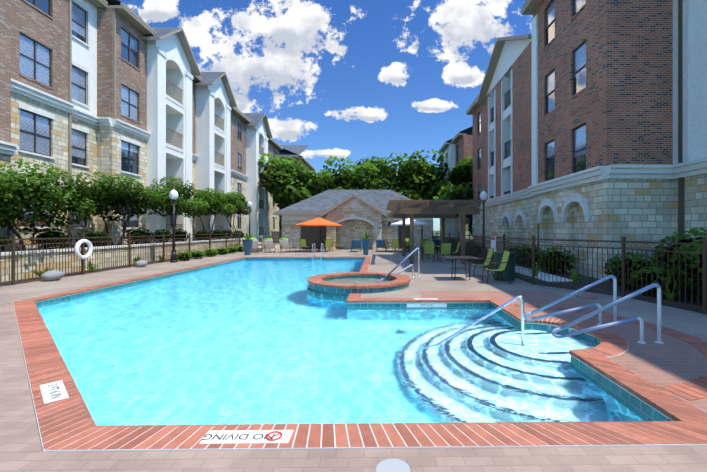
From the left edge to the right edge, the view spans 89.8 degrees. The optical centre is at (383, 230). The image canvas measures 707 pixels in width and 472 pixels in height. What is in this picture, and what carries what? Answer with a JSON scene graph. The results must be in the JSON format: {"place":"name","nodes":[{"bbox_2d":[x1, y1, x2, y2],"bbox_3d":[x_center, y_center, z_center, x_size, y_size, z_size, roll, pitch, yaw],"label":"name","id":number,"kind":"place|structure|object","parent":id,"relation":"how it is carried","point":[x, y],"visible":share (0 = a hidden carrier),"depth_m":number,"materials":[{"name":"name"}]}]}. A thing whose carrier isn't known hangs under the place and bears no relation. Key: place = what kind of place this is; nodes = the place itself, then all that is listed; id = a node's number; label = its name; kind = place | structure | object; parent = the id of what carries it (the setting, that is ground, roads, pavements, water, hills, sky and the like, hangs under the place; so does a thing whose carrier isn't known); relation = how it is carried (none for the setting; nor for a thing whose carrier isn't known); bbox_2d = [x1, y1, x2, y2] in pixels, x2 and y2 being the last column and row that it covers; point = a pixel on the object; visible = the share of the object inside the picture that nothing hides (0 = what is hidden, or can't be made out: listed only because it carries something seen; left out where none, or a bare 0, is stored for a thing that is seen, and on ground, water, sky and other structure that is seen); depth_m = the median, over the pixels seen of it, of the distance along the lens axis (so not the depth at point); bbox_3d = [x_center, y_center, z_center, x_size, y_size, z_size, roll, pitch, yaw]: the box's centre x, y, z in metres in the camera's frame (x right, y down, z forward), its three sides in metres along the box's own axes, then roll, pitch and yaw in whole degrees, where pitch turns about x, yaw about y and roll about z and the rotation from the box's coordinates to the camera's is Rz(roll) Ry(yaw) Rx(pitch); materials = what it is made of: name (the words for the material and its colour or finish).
{"place":"outdoors","nodes":[
{"label":"outdoors","id":0,"kind":"place"},
{"bbox_2d":[30,267,52,278],"bbox_3d":[-11.325,1.403,11.761,0.719,0.425,0.458,0,0,-14],"label":"spiky plant","id":1,"kind":"object","parent":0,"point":[41,273],"visible":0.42,"depth_m":11.74,"materials":[{"name":"green plant"}]},
{"bbox_2d":[119,0,532,230],"label":"sky","id":2,"kind":"structure","parent":0,"point":[355,80],"materials":[{"name":"blue"}]},
{"bbox_2d":[0,249,706,471],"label":"pool deck paving","id":3,"kind":"structure","parent":0,"point":[435,275],"depth_m":2.54,"materials":[{"name":"concrete"}]},
{"bbox_2d":[40,270,63,280],"bbox_3d":[-10.533,1.438,11.217,0.528,0.336,0.528,0,0,-1],"label":"rock","id":4,"kind":"object","parent":3,"relation":"on","point":[52,275],"visible":1,"depth_m":11.09,"materials":[{"name":"white stone"}]},
{"bbox_2d":[0,232,239,284],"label":"pool fence","id":5,"kind":"object","parent":3,"relation":"on","point":[129,253],"visible":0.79,"depth_m":13.48,"materials":[{"name":"black metal"}]},
{"bbox_2d":[74,233,92,274],"bbox_3d":[-10.794,0.856,12.731,0.140,1.500,0.740,0,0,-1],"label":"life ring","id":6,"kind":"object","parent":5,"relation":"attached to","point":[82,256],"visible":1,"depth_m":12.70,"materials":[{"name":"white plastic"}]},
{"bbox_2d":[134,260,146,266],"bbox_3d":[-10.578,1.460,15.433,0.462,0.292,0.450,0,0,29],"label":"rock","id":7,"kind":"object","parent":3,"relation":"on","point":[141,263],"visible":0.98,"depth_m":15.29,"materials":[{"name":"white stone"}]},
{"bbox_2d":[169,189,177,262],"bbox_3d":[-10.468,-0.234,17.637,0.394,3.680,0.384,0,0,-1],"label":"lamp post","id":8,"kind":"object","parent":3,"relation":"on","point":[173,194],"visible":1,"depth_m":17.58,"materials":[{"name":"black metal"}]},
{"bbox_2d":[176,251,191,260],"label":"shrub","id":9,"kind":"object","parent":3,"relation":"on","point":[186,256],"visible":0.94,"depth_m":18.27,"materials":[{"name":"green plant"}]},
{"bbox_2d":[190,250,205,258],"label":"shrub","id":10,"kind":"object","parent":3,"relation":"on","point":[198,253],"visible":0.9,"depth_m":19.64,"materials":[{"name":"green plant"}]},
{"bbox_2d":[204,248,218,256],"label":"shrub","id":11,"kind":"object","parent":3,"relation":"on","point":[210,253],"visible":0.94,"depth_m":21.26,"materials":[{"name":"green plant"}]},
{"bbox_2d":[216,247,228,254],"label":"shrub","id":12,"kind":"object","parent":3,"relation":"on","point":[222,250],"visible":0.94,"depth_m":22.86,"materials":[{"name":"green plant"}]},
{"bbox_2d":[226,246,237,252],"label":"shrub","id":13,"kind":"object","parent":3,"relation":"on","point":[232,249],"visible":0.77,"depth_m":24.30,"materials":[{"name":"green plant"}]},
{"bbox_2d":[234,245,243,251],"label":"shrub","id":14,"kind":"object","parent":3,"relation":"on","point":[240,248],"visible":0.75,"depth_m":25.61,"materials":[{"name":"green plant"}]},
{"bbox_2d":[243,233,253,254],"bbox_3d":[-8.665,0.854,22.768,0.753,1.503,0.645,0,0,-18],"label":"blue planter","id":15,"kind":"object","parent":3,"relation":"on","point":[247,243],"visible":1,"depth_m":22.59,"materials":[{"name":"blue ceramic"}]},
{"bbox_2d":[230,231,279,245],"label":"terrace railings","id":16,"kind":"object","parent":3,"relation":"on","point":[273,235],"visible":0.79,"depth_m":27.93,"materials":[{"name":"grey metal"}]},
{"bbox_2d":[251,238,261,252],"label":"chair","id":17,"kind":"object","parent":3,"relation":"on","point":[254,244],"visible":0.56,"depth_m":24.96,"materials":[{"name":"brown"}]},
{"bbox_2d":[263,238,278,252],"bbox_3d":[-8.138,1.093,25.583,0.690,1.035,1.878,0,0,-5],"label":"chair","id":18,"kind":"object","parent":3,"relation":"on","point":[268,242],"visible":0.98,"depth_m":24.97,"materials":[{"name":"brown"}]},
{"bbox_2d":[279,238,295,252],"bbox_3d":[-6.988,1.093,25.701,0.690,1.035,1.879,0,0,2],"label":"chair","id":19,"kind":"object","parent":3,"relation":"on","point":[284,242],"visible":0.98,"depth_m":25.10,"materials":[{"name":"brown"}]},
{"bbox_2d":[299,239,310,252],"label":"chair","id":20,"kind":"object","parent":3,"relation":"on","point":[303,243],"visible":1,"depth_m":25.44,"materials":[{"name":"green fabric"}]},
{"bbox_2d":[295,218,340,251],"bbox_3d":[-4.851,0.291,26.522,3.240,2.630,3.240,0,0,-1],"label":"patio umbrella","id":21,"kind":"object","parent":3,"relation":"on","point":[318,222],"visible":0.92,"depth_m":25.58,"materials":[{"name":"orange fabric"}]},
{"bbox_2d":[312,243,323,259],"bbox_3d":[-3.920,1.670,21.147,0.590,1.772,0.763,0,0,-1],"label":"pool ladder","id":22,"kind":"object","parent":3,"relation":"on","point":[314,251],"visible":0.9,"depth_m":20.80,"materials":[{"name":"silver metal"}]},
{"bbox_2d":[323,239,332,252],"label":"chair","id":23,"kind":"object","parent":3,"relation":"on","point":[328,243],"visible":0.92,"depth_m":25.57,"materials":[{"name":"green fabric"}]},
{"bbox_2d":[329,238,339,250],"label":"chair","id":24,"kind":"object","parent":3,"relation":"on","point":[338,241],"visible":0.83,"depth_m":27.48,"materials":[{"name":"green fabric"}]},
{"bbox_2d":[35,258,670,420],"bbox_3d":[-2.406,2.231,11.907,11.150,1.150,18.100,0,0,-1],"label":"pool tile border","id":25,"kind":"object","parent":3,"relation":"in","point":[647,410],"visible":0.02,"depth_m":7.99,"materials":[{"name":"teal tile"}]},
{"bbox_2d":[37,260,654,425],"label":"pool water","id":26,"kind":"structure","parent":25,"relation":"in","point":[263,342],"depth_m":4.80,"materials":[{"name":"blue liquid"}]},
{"bbox_2d":[13,257,706,451],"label":"pool coping","id":27,"kind":"object","parent":25,"relation":"on","point":[67,425],"visible":0.81,"depth_m":2.85,"materials":[{"name":"red brick"}]},
{"bbox_2d":[40,237,495,443],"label":"signs","id":28,"kind":"object","parent":27,"relation":"on","point":[281,436],"visible":1,"depth_m":2.77,"materials":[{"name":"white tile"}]},
{"bbox_2d":[48,383,60,398],"bbox_3d":[-3.247,1.585,3.487,0.418,0.002,0.077,0,0,43],"label":"sign text","id":29,"kind":"object","parent":28,"relation":"on","point":[56,395],"visible":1,"depth_m":3.45,"materials":[{"name":"black"}]},
{"bbox_2d":[201,434,274,439],"bbox_3d":[-1.113,1.585,2.711,0.537,0.002,0.074,0,0,-1],"label":"no diving lettering","id":30,"kind":"object","parent":28,"relation":"on","point":[235,437],"visible":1,"depth_m":2.71,"materials":[{"name":"black"}]},
{"bbox_2d":[435,296,523,344],"bbox_3d":[1.352,1.800,5.413,1.660,1.592,0.086,0,0,-1],"label":"handrail","id":31,"kind":"object","parent":25,"relation":"on","point":[488,315],"visible":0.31,"depth_m":5.40,"materials":[{"name":"silver metal"}]},
{"bbox_2d":[351,239,360,251],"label":"chair","id":32,"kind":"object","parent":3,"relation":"on","point":[356,243],"visible":0.98,"depth_m":25.81,"materials":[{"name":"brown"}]},
{"bbox_2d":[307,272,410,295],"bbox_3d":[-0.708,2.106,10.383,3.000,1.400,3.000,0,0,-1],"label":"spa tub","id":33,"kind":"object","parent":3,"relation":"on","point":[317,283],"visible":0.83,"depth_m":9.37,"materials":[{"name":"red brick"}]},
{"bbox_2d":[327,278,392,283],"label":"hot tub water","id":34,"kind":"structure","parent":33,"relation":"in","point":[359,280],"depth_m":10.92,"materials":[{"name":"teal liquid"}]},
{"bbox_2d":[362,231,369,254],"bbox_3d":[-1.157,0.820,22.901,0.635,1.573,0.727,0,0,-25],"label":"blue planter","id":35,"kind":"object","parent":3,"relation":"on","point":[365,242],"visible":1,"depth_m":22.69,"materials":[{"name":"blue ceramic"}]},
{"bbox_2d":[376,239,386,251],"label":"chair","id":36,"kind":"object","parent":3,"relation":"on","point":[380,243],"visible":0.96,"depth_m":25.95,"materials":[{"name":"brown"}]},
{"bbox_2d":[392,239,401,252],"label":"chair","id":37,"kind":"object","parent":3,"relation":"on","point":[395,243],"visible":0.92,"depth_m":25.34,"materials":[{"name":"green fabric"}]},
{"bbox_2d":[380,248,419,280],"bbox_3d":[0.548,1.104,11.270,1.629,1.062,0.096,0,0,-35],"label":"handrail","id":38,"kind":"object","parent":3,"relation":"on","point":[399,264],"visible":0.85,"depth_m":11.47,"materials":[{"name":"silver metal"}]},
{"bbox_2d":[405,238,409,245],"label":"chair","id":39,"kind":"object","parent":3,"relation":"on","point":[407,240],"visible":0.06,"depth_m":28.04,"materials":[{"name":"green fabric"}]},
{"bbox_2d":[390,218,428,251],"bbox_3d":[1.901,0.316,26.424,2.778,2.580,2.778,0,0,-1],"label":"white umbrella","id":40,"kind":"object","parent":3,"relation":"on","point":[416,223],"visible":0.69,"depth_m":25.78,"materials":[{"name":"white fabric"}]},
{"bbox_2d":[417,239,427,252],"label":"chair","id":41,"kind":"object","parent":3,"relation":"on","point":[422,243],"visible":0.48,"depth_m":25.44,"materials":[{"name":"green fabric"}]},
{"bbox_2d":[422,243,434,261],"bbox_3d":[2.279,1.119,17.930,0.554,0.986,0.725,0,0,-1],"label":"chair","id":42,"kind":"object","parent":3,"relation":"on","point":[429,249],"visible":1,"depth_m":17.69,"materials":[{"name":"green fabric"}]},
{"bbox_2d":[424,241,435,257],"bbox_3d":[2.690,1.119,20.533,0.554,0.986,0.725,0,0,-1],"label":"chair","id":43,"kind":"object","parent":3,"relation":"on","point":[429,242],"visible":0.21,"depth_m":20.85,"materials":[{"name":"green fabric"}]},
{"bbox_2d":[386,200,485,263],"bbox_3d":[2.407,0.116,19.430,4.400,2.980,7.000,0,0,-1],"label":"pergola","id":44,"kind":"object","parent":3,"relation":"on","point":[413,209],"visible":0.98,"depth_m":16.76,"materials":[{"name":"brown wood"}]},
{"bbox_2d":[432,239,439,245],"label":"chair","id":45,"kind":"object","parent":3,"relation":"on","point":[436,241],"visible":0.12,"depth_m":26.89,"materials":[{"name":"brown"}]},
{"bbox_2d":[437,243,451,262],"bbox_3d":[3.084,1.119,17.892,0.554,0.986,0.725,0,0,-6],"label":"chair","id":46,"kind":"object","parent":3,"relation":"on","point":[445,249],"visible":0.98,"depth_m":17.65,"materials":[{"name":"green fabric"}]},
{"bbox_2d":[446,242,460,259],"bbox_3d":[3.808,1.119,19.252,0.725,0.986,0.554,0,0,-1],"label":"chair","id":47,"kind":"object","parent":3,"relation":"on","point":[457,248],"visible":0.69,"depth_m":19.23,"materials":[{"name":"green fabric"}]},
{"bbox_2d":[443,256,478,279],"bbox_3d":[2.525,1.244,11.581,0.950,0.726,0.950,0,0,-1],"label":"table","id":48,"kind":"object","parent":3,"relation":"on","point":[460,257],"visible":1,"depth_m":11.38,"materials":[{"name":"brown metal"}]},
{"bbox_2d":[470,248,493,276],"bbox_3d":[3.412,1.119,12.295,0.725,0.986,0.554,0,0,-1],"label":"chair","id":49,"kind":"object","parent":3,"relation":"on","point":[488,257],"visible":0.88,"depth_m":12.26,"materials":[{"name":"green fabric"}]},
{"bbox_2d":[376,294,598,471],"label":"deck lids","id":50,"kind":"object","parent":3,"relation":"on","point":[392,465],"visible":0.6,"depth_m":2.39,"materials":[{"name":"grey plastic"}]},
{"bbox_2d":[482,250,510,283],"bbox_3d":[3.435,1.119,10.795,0.725,0.986,0.554,0,0,-1],"label":"chair","id":51,"kind":"object","parent":3,"relation":"on","point":[503,262],"visible":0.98,"depth_m":10.76,"materials":[{"name":"green fabric"}]},
{"bbox_2d":[493,251,515,280],"bbox_3d":[3.878,1.146,11.352,0.720,0.880,0.720,0,0,-1],"label":"trash bin","id":52,"kind":"object","parent":3,"relation":"on","point":[509,270],"visible":0.79,"depth_m":11.11,"materials":[{"name":"green"}]},
{"bbox_2d":[432,232,706,314],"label":"pool fence","id":53,"kind":"object","parent":3,"relation":"on","point":[623,248],"visible":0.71,"depth_m":8.69,"materials":[{"name":"black metal"}]},
{"bbox_2d":[0,291,706,451],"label":"deck pavers","id":54,"kind":"object","parent":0,"point":[671,360],"visible":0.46,"depth_m":4.38,"materials":[{"name":"brick"}]},
{"bbox_2d":[524,275,617,325],"bbox_3d":[3.160,1.181,5.960,1.599,0.850,0.095,0,0,-1],"label":"handrail","id":55,"kind":"object","parent":54,"relation":"on","point":[526,315],"visible":0.9,"depth_m":5.94,"materials":[{"name":"stainless steel"}]},
{"bbox_2d":[551,283,663,343],"bbox_3d":[3.174,1.181,5.020,1.599,0.850,0.095,0,0,-1],"label":"handrail","id":56,"kind":"object","parent":54,"relation":"on","point":[600,310],"visible":1,"depth_m":5.00,"materials":[{"name":"silver metal"}]},
{"bbox_2d":[511,304,706,400],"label":"alcove brick band","id":57,"kind":"object","parent":54,"relation":"on","point":[694,389],"visible":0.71,"depth_m":4.77,"materials":[{"name":"red brick"}]},
{"bbox_2d":[433,231,439,248],"bbox_3d":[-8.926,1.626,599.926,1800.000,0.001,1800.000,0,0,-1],"label":"ground","id":58,"kind":"structure","parent":0,"point":[437,235],"depth_m":131.60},
{"bbox_2d":[0,238,281,286],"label":"retaining wall","id":59,"kind":"structure","parent":58,"relation":"on","point":[196,245],"depth_m":14.06,"materials":[{"name":"stone"}]},
{"bbox_2d":[0,235,7,249],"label":"shrub bed","id":60,"kind":"object","parent":59,"relation":"on","point":[2,243],"visible":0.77,"depth_m":11.33,"materials":[{"name":"green plant"}]},
{"bbox_2d":[0,159,97,250],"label":"ornamental tree","id":61,"kind":"object","parent":59,"relation":"on","point":[18,197],"visible":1,"depth_m":12.61,"materials":[{"name":"green plant"}]},
{"bbox_2d":[29,228,72,249],"bbox_3d":[-12.595,0.355,13.447,1.260,0.914,1.230,0,0,-1],"label":"shrub bed","id":62,"kind":"object","parent":59,"relation":"on","point":[51,234],"visible":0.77,"depth_m":13.21,"materials":[{"name":"green plant"}]},
{"bbox_2d":[85,260,98,271],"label":"spiky plant","id":63,"kind":"object","parent":59,"relation":"on","point":[91,266],"visible":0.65,"depth_m":13.68,"materials":[{"name":"green plant"}]},
{"bbox_2d":[75,231,110,246],"bbox_3d":[-12.660,0.402,15.375,1.255,0.778,1.220,0,0,-1],"label":"shrub bed","id":64,"kind":"object","parent":59,"relation":"on","point":[95,234],"visible":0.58,"depth_m":15.21,"materials":[{"name":"green plant"}]},
{"bbox_2d":[63,171,167,245],"bbox_3d":[-13.379,-0.936,17.261,4.266,3.551,4.400,0,0,-1],"label":"ornamental tree","id":65,"kind":"object","parent":59,"relation":"on","point":[105,194],"visible":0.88,"depth_m":17.12,"materials":[{"name":"green plant"}]},
{"bbox_2d":[122,227,153,244],"bbox_3d":[-12.593,0.322,18.117,1.330,0.928,1.387,0,0,-1],"label":"shrub bed","id":66,"kind":"object","parent":59,"relation":"on","point":[138,232],"visible":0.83,"depth_m":17.86,"materials":[{"name":"green plant"}]},
{"bbox_2d":[152,229,171,242],"bbox_3d":[-12.784,0.359,20.442,1.038,0.890,1.059,0,0,-1],"label":"shrub bed","id":67,"kind":"object","parent":59,"relation":"on","point":[158,232],"visible":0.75,"depth_m":20.25,"materials":[{"name":"green plant"}]},
{"bbox_2d":[146,176,209,227],"bbox_3d":[-13.391,-1.264,22.055,4.472,4.180,4.623,0,0,-1],"label":"ornamental tree","id":68,"kind":"object","parent":59,"relation":"on","point":[184,205],"visible":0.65,"depth_m":21.94,"materials":[{"name":"green plant"}]},
{"bbox_2d":[175,229,188,241],"bbox_3d":[-12.686,0.357,22.038,1.028,0.930,1.012,0,0,-1],"label":"shrub bed","id":69,"kind":"object","parent":59,"relation":"on","point":[179,232],"visible":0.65,"depth_m":21.86,"materials":[{"name":"green plant"}]},
{"bbox_2d":[195,230,208,240],"bbox_3d":[-12.738,0.393,24.835,0.985,0.842,0.963,0,0,-1],"label":"shrub bed","id":70,"kind":"object","parent":59,"relation":"on","point":[202,232],"visible":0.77,"depth_m":24.65,"materials":[{"name":"green plant"}]},
{"bbox_2d":[191,187,236,239],"bbox_3d":[-13.146,-1.187,26.954,3.722,4.044,3.643,0,0,-36],"label":"ornamental tree","id":71,"kind":"object","parent":59,"relation":"on","point":[215,200],"visible":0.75,"depth_m":26.49,"materials":[{"name":"green plant"}]},
{"bbox_2d":[209,229,224,239],"bbox_3d":[-12.820,0.385,27.193,1.265,0.880,1.291,0,0,-1],"label":"shrub bed","id":72,"kind":"object","parent":59,"relation":"on","point":[216,232],"visible":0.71,"depth_m":26.95,"materials":[{"name":"green plant"}]},
{"bbox_2d":[221,229,233,238],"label":"shrub bed","id":73,"kind":"object","parent":59,"relation":"on","point":[229,233],"visible":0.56,"depth_m":28.72,"materials":[{"name":"green plant"}]},
{"bbox_2d":[222,191,251,238],"bbox_3d":[-13.576,-1.310,31.001,3.478,4.310,3.907,0,0,-1],"label":"ornamental tree","id":74,"kind":"object","parent":59,"relation":"on","point":[233,198],"visible":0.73,"depth_m":30.98,"materials":[{"name":"green plant"}]},
{"bbox_2d":[247,201,251,235],"bbox_3d":[-11.666,-0.734,30.820,0.394,3.680,0.384,0,0,-1],"label":"lamp post","id":75,"kind":"object","parent":59,"relation":"on","point":[249,203],"visible":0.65,"depth_m":30.76,"materials":[{"name":"black"}]},
{"bbox_2d":[0,0,282,250],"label":"apartment building","id":76,"kind":"structure","parent":58,"relation":"on","point":[106,87],"depth_m":19.25,"materials":[{"name":"stone"}]},
{"bbox_2d":[279,163,302,228],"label":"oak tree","id":77,"kind":"object","parent":58,"relation":"on","point":[280,224],"visible":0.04,"depth_m":56.45,"materials":[{"name":"green plant"}]},
{"bbox_2d":[258,152,334,207],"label":"oak tree","id":78,"kind":"object","parent":58,"relation":"on","point":[288,183],"visible":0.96,"depth_m":40.57,"materials":[{"name":"green plant"}]},
{"bbox_2d":[279,145,315,238],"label":"apartment building","id":79,"kind":"structure","parent":58,"relation":"on","point":[294,151],"depth_m":59.99,"materials":[{"name":"stone"}]},
{"bbox_2d":[316,156,379,192],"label":"oak tree","id":80,"kind":"object","parent":58,"relation":"on","point":[356,178],"visible":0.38,"depth_m":46.24,"materials":[{"name":"green plant"}]},
{"bbox_2d":[273,190,432,249],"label":"pool house","id":81,"kind":"structure","parent":58,"relation":"on","point":[355,214],"depth_m":30.15,"materials":[{"name":"stone"}]},
{"bbox_2d":[351,156,401,193],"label":"oak tree","id":82,"kind":"object","parent":58,"relation":"on","point":[376,161],"visible":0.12,"depth_m":52.51,"materials":[{"name":"green plant"}]},
{"bbox_2d":[363,149,449,199],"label":"oak tree","id":83,"kind":"object","parent":58,"relation":"on","point":[417,175],"visible":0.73,"depth_m":42.20,"materials":[{"name":"green plant"}]},
{"bbox_2d":[429,170,448,199],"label":"oak tree","id":84,"kind":"object","parent":58,"relation":"on","point":[437,188],"visible":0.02,"depth_m":44.54,"materials":[{"name":"green plant"}]},
{"bbox_2d":[433,155,473,236],"bbox_3d":[8.472,-2.704,33.746,8.318,9.010,7.535,0,0,-1],"label":"oak tree","id":85,"kind":"object","parent":58,"relation":"on","point":[461,174],"visible":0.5,"depth_m":32.49,"materials":[{"name":"green plant"}]},
{"bbox_2d":[436,126,472,238],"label":"apartment building","id":86,"kind":"structure","parent":58,"relation":"on","point":[457,147],"depth_m":41.10,"materials":[{"name":"brick"}]},
{"bbox_2d":[435,249,701,312],"bbox_3d":[6.885,1.615,11.597,4.880,0.006,39.000,0,0,-1],"label":"planting bed","id":87,"kind":"object","parent":58,"relation":"on","point":[557,277],"visible":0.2,"depth_m":10.33,"materials":[{"name":"soil"}]},
{"bbox_2d":[468,242,486,256],"bbox_3d":[5.388,1.188,20.573,1.277,0.960,1.247,0,0,-1],"label":"shrub","id":88,"kind":"object","parent":87,"relation":"on","point":[475,249],"visible":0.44,"depth_m":20.25,"materials":[{"name":"green plant"}]},
{"bbox_2d":[480,190,487,260],"bbox_3d":[5.174,-0.234,18.272,0.394,3.680,0.384,0,0,-1],"label":"lamp post","id":89,"kind":"object","parent":87,"relation":"on","point":[483,195],"visible":0.71,"depth_m":18.22,"materials":[{"name":"black metal"}]},
{"bbox_2d":[507,245,521,262],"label":"shrub","id":90,"kind":"object","parent":87,"relation":"on","point":[513,248],"visible":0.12,"depth_m":17.50,"materials":[{"name":"green plant"}]},
{"bbox_2d":[516,245,542,266],"bbox_3d":[6.356,1.141,15.488,1.248,1.056,1.267,0,0,-1],"label":"shrub","id":91,"kind":"object","parent":87,"relation":"on","point":[540,251],"visible":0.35,"depth_m":15.18,"materials":[{"name":"green plant"}]},
{"bbox_2d":[529,263,540,275],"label":"spiky plant","id":92,"kind":"object","parent":87,"relation":"on","point":[536,270],"visible":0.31,"depth_m":12.34,"materials":[{"name":"green plant"}]},
{"bbox_2d":[538,247,574,273],"bbox_3d":[6.446,1.135,13.176,1.260,1.042,1.286,0,0,-1],"label":"shrub","id":93,"kind":"object","parent":87,"relation":"on","point":[558,260],"visible":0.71,"depth_m":12.92,"materials":[{"name":"green plant"}]},
{"bbox_2d":[570,268,584,281],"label":"spiky plant","id":94,"kind":"object","parent":87,"relation":"on","point":[573,277],"visible":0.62,"depth_m":10.99,"materials":[{"name":"green plant"}]},
{"bbox_2d":[604,252,664,289],"bbox_3d":[6.953,1.126,9.791,1.463,1.067,1.463,0,0,-1],"label":"shrub","id":95,"kind":"object","parent":87,"relation":"on","point":[615,265],"visible":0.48,"depth_m":9.56,"materials":[{"name":"green plant"}]},
{"bbox_2d":[629,267,678,297],"bbox_3d":[6.663,1.288,8.713,1.077,0.781,1.051,0,0,-1],"label":"shrub","id":96,"kind":"object","parent":87,"relation":"on","point":[654,280],"visible":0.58,"depth_m":8.52,"materials":[{"name":"green plant"}]},
{"bbox_2d":[661,280,678,300],"bbox_3d":[6.637,1.368,8.203,0.374,0.515,0.424,0,0,-1],"label":"spiky plant","id":97,"kind":"object","parent":87,"relation":"on","point":[670,295],"visible":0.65,"depth_m":8.09,"materials":[{"name":"green plant"}]},
{"bbox_2d":[652,227,706,291],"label":"shrub","id":98,"kind":"object","parent":87,"relation":"on","point":[683,239],"visible":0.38,"depth_m":9.41,"materials":[{"name":"green plant"}]},
{"bbox_2d":[669,239,701,299],"bbox_3d":[7.581,0.886,7.804,2.072,1.571,2.047,0,0,-1],"label":"shrub","id":99,"kind":"object","parent":87,"relation":"on","point":[688,272],"visible":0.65,"depth_m":7.91,"materials":[{"name":"green plant"}]},
{"bbox_2d":[466,0,706,280],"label":"apartment building","id":100,"kind":"structure","parent":58,"relation":"on","point":[589,119],"depth_m":11.88,"materials":[{"name":"red brick"},{"name":"limestone"},{"name":"stucco"}]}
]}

